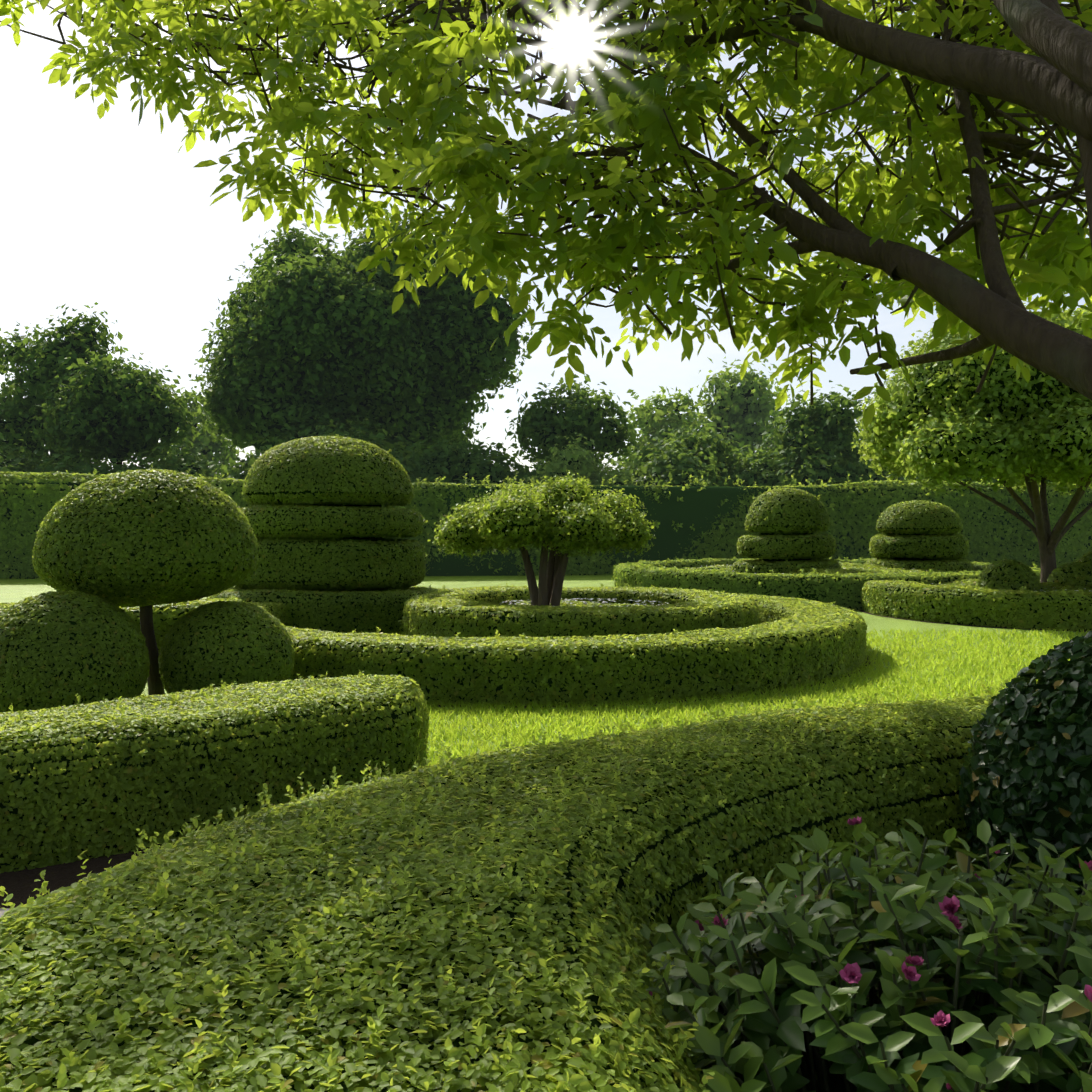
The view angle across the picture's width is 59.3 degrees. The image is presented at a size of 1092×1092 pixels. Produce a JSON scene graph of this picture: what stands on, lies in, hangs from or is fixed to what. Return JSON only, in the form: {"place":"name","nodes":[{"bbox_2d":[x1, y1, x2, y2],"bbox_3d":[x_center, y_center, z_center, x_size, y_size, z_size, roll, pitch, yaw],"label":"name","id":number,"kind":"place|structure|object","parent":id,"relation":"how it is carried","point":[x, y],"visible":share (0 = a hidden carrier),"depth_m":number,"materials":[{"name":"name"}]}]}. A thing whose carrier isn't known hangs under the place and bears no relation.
{"place":"outdoors","nodes":[
{"label":"outdoors","id":0,"kind":"place"},
{"bbox_2d":[0,908,14,933],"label":"paving path","id":1,"kind":"structure","parent":0,"point":[2,911],"depth_m":3.95,"materials":[{"name":"stone"}]},
{"bbox_2d":[0,843,174,907],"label":"soil","id":2,"kind":"structure","parent":0,"point":[21,885],"depth_m":4.42,"materials":[{"name":"brown soil"}]},
{"bbox_2d":[0,670,431,872],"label":"hedge","id":3,"kind":"object","parent":2,"relation":"on","point":[151,710],"depth_m":4.99,"materials":[{"name":"green plant"}]},
{"bbox_2d":[32,462,258,607],"bbox_3d":[-3.566,-0.096,8.680,1.909,1.302,1.866,0,1,2],"label":"topiary bush","id":4,"kind":"object","parent":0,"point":[102,566],"depth_m":8.02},
{"bbox_2d":[188,202,534,462],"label":"tree","id":5,"kind":"object","parent":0,"point":[286,285],"depth_m":46.09,"materials":[{"name":"green plant"}]},
{"bbox_2d":[0,0,1088,477],"label":"sky","id":6,"kind":"structure","parent":0,"point":[106,211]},
{"bbox_2d":[0,575,1091,775],"bbox_3d":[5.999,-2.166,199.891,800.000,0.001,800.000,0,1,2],"label":"lawn","id":7,"kind":"structure","parent":0,"point":[15,590],"depth_m":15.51,"materials":[{"name":"green plant"}]},
{"bbox_2d":[0,302,125,472],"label":"tree","id":8,"kind":"object","parent":7,"relation":"on","point":[17,404],"depth_m":45.15,"materials":[{"name":"green plant"}]},
{"bbox_2d":[0,590,149,712],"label":"ball","id":9,"kind":"object","parent":7,"relation":"on","point":[89,630],"depth_m":7.30,"materials":[{"name":"green plant"}]},
{"bbox_2d":[30,346,207,470],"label":"tree","id":10,"kind":"object","parent":7,"relation":"on","point":[99,407],"depth_m":41.67,"materials":[{"name":"green plant"}]},
{"bbox_2d":[0,595,243,663],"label":"hedge","id":11,"kind":"object","parent":7,"relation":"on","point":[163,627],"depth_m":11.10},
{"bbox_2d":[140,605,165,700],"bbox_3d":[-3.572,0.747,8.715,0.223,1.410,0.150,0,1,2],"label":"tree trunk","id":12,"kind":"object","parent":7,"relation":"on","point":[155,685],"visible":0.48,"depth_m":8.67,"materials":[{"name":"brown wood"}]},
{"bbox_2d":[159,379,252,477],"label":"tree","id":13,"kind":"object","parent":7,"relation":"on","point":[205,439],"depth_m":59.05,"materials":[{"name":"green plant"}]},
{"bbox_2d":[158,601,294,698],"bbox_3d":[-2.850,0.969,8.577,1.174,0.964,1.137,0,1,2],"label":"ball","id":14,"kind":"object","parent":7,"relation":"on","point":[284,671],"depth_m":8.19,"materials":[{"name":"green plant"}]},
{"bbox_2d":[209,434,440,636],"bbox_3d":[-3.472,-0.197,15.549,3.820,3.161,3.618,0,1,2],"label":"topiary bush","id":15,"kind":"object","parent":7,"relation":"on","point":[390,589],"depth_m":14.30,"materials":[{"name":"green plant"}]},
{"bbox_2d":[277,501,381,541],"bbox_3d":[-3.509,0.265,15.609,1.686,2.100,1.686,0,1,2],"label":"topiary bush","id":16,"kind":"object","parent":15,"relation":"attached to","point":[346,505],"depth_m":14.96,"materials":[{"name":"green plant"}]},
{"bbox_2d":[0,678,1008,1091],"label":"hedge","id":17,"kind":"object","parent":7,"relation":"on","point":[346,810],"depth_m":2.11,"materials":[{"name":"green plant"}]},
{"bbox_2d":[0,468,1091,578],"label":"hedge","id":18,"kind":"object","parent":7,"relation":"on","point":[25,523],"depth_m":33.16,"materials":[{"name":"green plant"}]},
{"bbox_2d":[0,416,1091,488],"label":"trees","id":19,"kind":"object","parent":7,"relation":"on","point":[419,458],"depth_m":41.15,"materials":[{"name":"green plant"}]},
{"bbox_2d":[505,371,648,472],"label":"tree","id":20,"kind":"object","parent":7,"relation":"on","point":[533,417],"depth_m":45.66,"materials":[{"name":"green plant"}]},
{"bbox_2d":[399,583,761,640],"bbox_3d":[0.461,1.010,13.166,4.896,0.758,4.786,0,1,2],"label":"hedge","id":21,"kind":"object","parent":7,"relation":"on","point":[435,601],"depth_m":11.43,"materials":[{"name":"green plant"}]},
{"bbox_2d":[500,598,666,610],"bbox_3d":[0.431,1.080,13.135,3.371,0.638,3.373,0,1,2],"label":"gravel bed","id":22,"kind":"object","parent":7,"relation":"on","point":[582,605],"depth_m":13.49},
{"bbox_2d":[427,470,655,606],"bbox_3d":[-0.050,0.150,12.914,2.993,2.348,2.318,0,1,2],"label":"cloud tree","id":23,"kind":"object","parent":22,"relation":"on","point":[512,497],"depth_m":12.41,"materials":[{"name":"green plant"}]},
{"bbox_2d":[524,432,650,485],"bbox_3d":[1.637,-1.942,39.452,5.398,5.612,3.552,0,1,2],"label":"tree","id":24,"kind":"object","parent":7,"relation":"on","point":[586,466],"depth_m":39.02,"materials":[{"name":"green plant"}]},
{"bbox_2d":[419,656,870,707],"bbox_3d":[-0.287,1.358,13.029,8.940,0.001,8.940,0,1,2],"label":"soil ring","id":25,"kind":"object","parent":7,"relation":"on","point":[668,701],"visible":0.02,"depth_m":8.87,"materials":[{"name":"brown soil"}]},
{"bbox_2d":[246,584,867,705],"bbox_3d":[-0.277,1.076,12.991,8.831,0.648,8.765,0,1,2],"label":"hedge","id":26,"kind":"object","parent":25,"relation":"on","point":[804,617],"depth_m":8.97,"materials":[{"name":"green plant"}]},
{"bbox_2d":[609,386,709,477],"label":"tree","id":27,"kind":"object","parent":7,"relation":"on","point":[654,426],"depth_m":64.07,"materials":[{"name":"green plant"}]},
{"bbox_2d":[632,420,752,479],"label":"tree","id":28,"kind":"object","parent":7,"relation":"on","point":[712,443],"depth_m":43.76,"materials":[{"name":"green plant"}]},
{"bbox_2d":[682,356,789,463],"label":"tree","id":29,"kind":"object","parent":7,"relation":"on","point":[739,402],"depth_m":69.02,"materials":[{"name":"green plant"}]},
{"bbox_2d":[731,484,840,573],"bbox_3d":[5.719,-0.103,22.793,2.562,2.715,2.487,0,1,2],"label":"topiary bush","id":30,"kind":"object","parent":7,"relation":"on","point":[758,516],"depth_m":22.00,"materials":[{"name":"green plant"}]},
{"bbox_2d":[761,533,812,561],"bbox_3d":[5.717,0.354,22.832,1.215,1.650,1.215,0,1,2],"label":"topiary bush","id":31,"kind":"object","parent":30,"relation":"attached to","point":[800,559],"visible":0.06,"depth_m":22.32,"materials":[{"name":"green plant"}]},
{"bbox_2d":[760,380,870,482],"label":"tree","id":32,"kind":"object","parent":7,"relation":"on","point":[824,427],"depth_m":42.60,"materials":[{"name":"green plant"}]},
{"bbox_2d":[681,562,959,574],"bbox_3d":[6.775,0.831,23.787,8.258,0.769,8.245,0,1,2],"label":"bed","id":33,"kind":"object","parent":7,"relation":"on","point":[847,568],"depth_m":23.07,"materials":[{"name":"green plant"}]},
{"bbox_2d":[611,556,1040,609],"bbox_3d":[6.737,0.790,23.771,10.161,0.844,10.117,0,1,2],"label":"hedge","id":34,"kind":"object","parent":7,"relation":"on","point":[646,567],"depth_m":19.57,"materials":[{"name":"green plant"}]},
{"bbox_2d":[865,500,974,571],"bbox_3d":[9.576,0.039,24.654,2.667,2.434,2.599,0,1,2],"label":"topiary bush","id":35,"kind":"object","parent":7,"relation":"on","point":[942,560],"depth_m":23.85,"materials":[{"name":"green plant"}]},
{"bbox_2d":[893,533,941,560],"bbox_3d":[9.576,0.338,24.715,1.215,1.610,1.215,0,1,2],"label":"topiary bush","id":36,"kind":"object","parent":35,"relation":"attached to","point":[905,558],"visible":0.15,"depth_m":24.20,"materials":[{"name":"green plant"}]},
{"bbox_2d":[851,300,1091,582],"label":"tree","id":37,"kind":"object","parent":7,"relation":"on","point":[908,456],"depth_m":16.29,"materials":[{"name":"green plant"}]},
{"bbox_2d":[859,610,1087,631],"bbox_3d":[9.421,1.263,18.032,6.800,0.001,6.800,0,1,2],"label":"tree soil ring","id":38,"kind":"object","parent":7,"relation":"on","point":[953,624],"visible":0.1,"depth_m":15.93,"materials":[{"name":"green plant"}]},
{"bbox_2d":[976,559,1040,590],"bbox_3d":[8.200,0.757,17.019,1.032,1.064,0.978,0,1,2],"label":"ball shrub","id":39,"kind":"object","parent":38,"relation":"on","point":[1023,575],"depth_m":16.74,"materials":[{"name":"green plant"}]},
{"bbox_2d":[930,578,1091,594],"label":"hedge","id":40,"kind":"object","parent":38,"relation":"on","point":[1046,586],"depth_m":16.92,"materials":[{"name":"green plant"}]},
{"bbox_2d":[1047,561,1091,589],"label":"ball shrub","id":41,"kind":"object","parent":38,"relation":"on","point":[1074,566],"depth_m":16.99,"materials":[{"name":"green plant"}]},
{"bbox_2d":[861,575,1091,630],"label":"hedge","id":42,"kind":"object","parent":7,"relation":"on","point":[914,608],"depth_m":15.74,"materials":[{"name":"green plant"}]},
{"bbox_2d":[1076,551,1091,564],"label":"ball shrub","id":43,"kind":"object","parent":7,"relation":"on","point":[1085,557],"depth_m":17.71,"materials":[{"name":"green plant"}]},
{"bbox_2d":[0,0,1091,428],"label":"canopy tree","id":44,"kind":"object","parent":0,"point":[1056,268],"depth_m":5.02,"materials":[{"name":"green plant"}]},
{"bbox_2d":[805,965,1069,1091],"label":"soil","id":45,"kind":"structure","parent":0,"point":[940,1029],"depth_m":3.07,"materials":[{"name":"black soil"}]},
{"bbox_2d":[623,817,1091,1091],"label":"flower shrub","id":46,"kind":"object","parent":45,"relation":"on","point":[1061,1036],"depth_m":1.88,"materials":[{"name":"green plant"}]},
{"bbox_2d":[958,630,1091,936],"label":"dark shrub","id":47,"kind":"object","parent":45,"relation":"on","point":[1018,698],"depth_m":3.34,"materials":[{"name":"green plant"}]}
]}

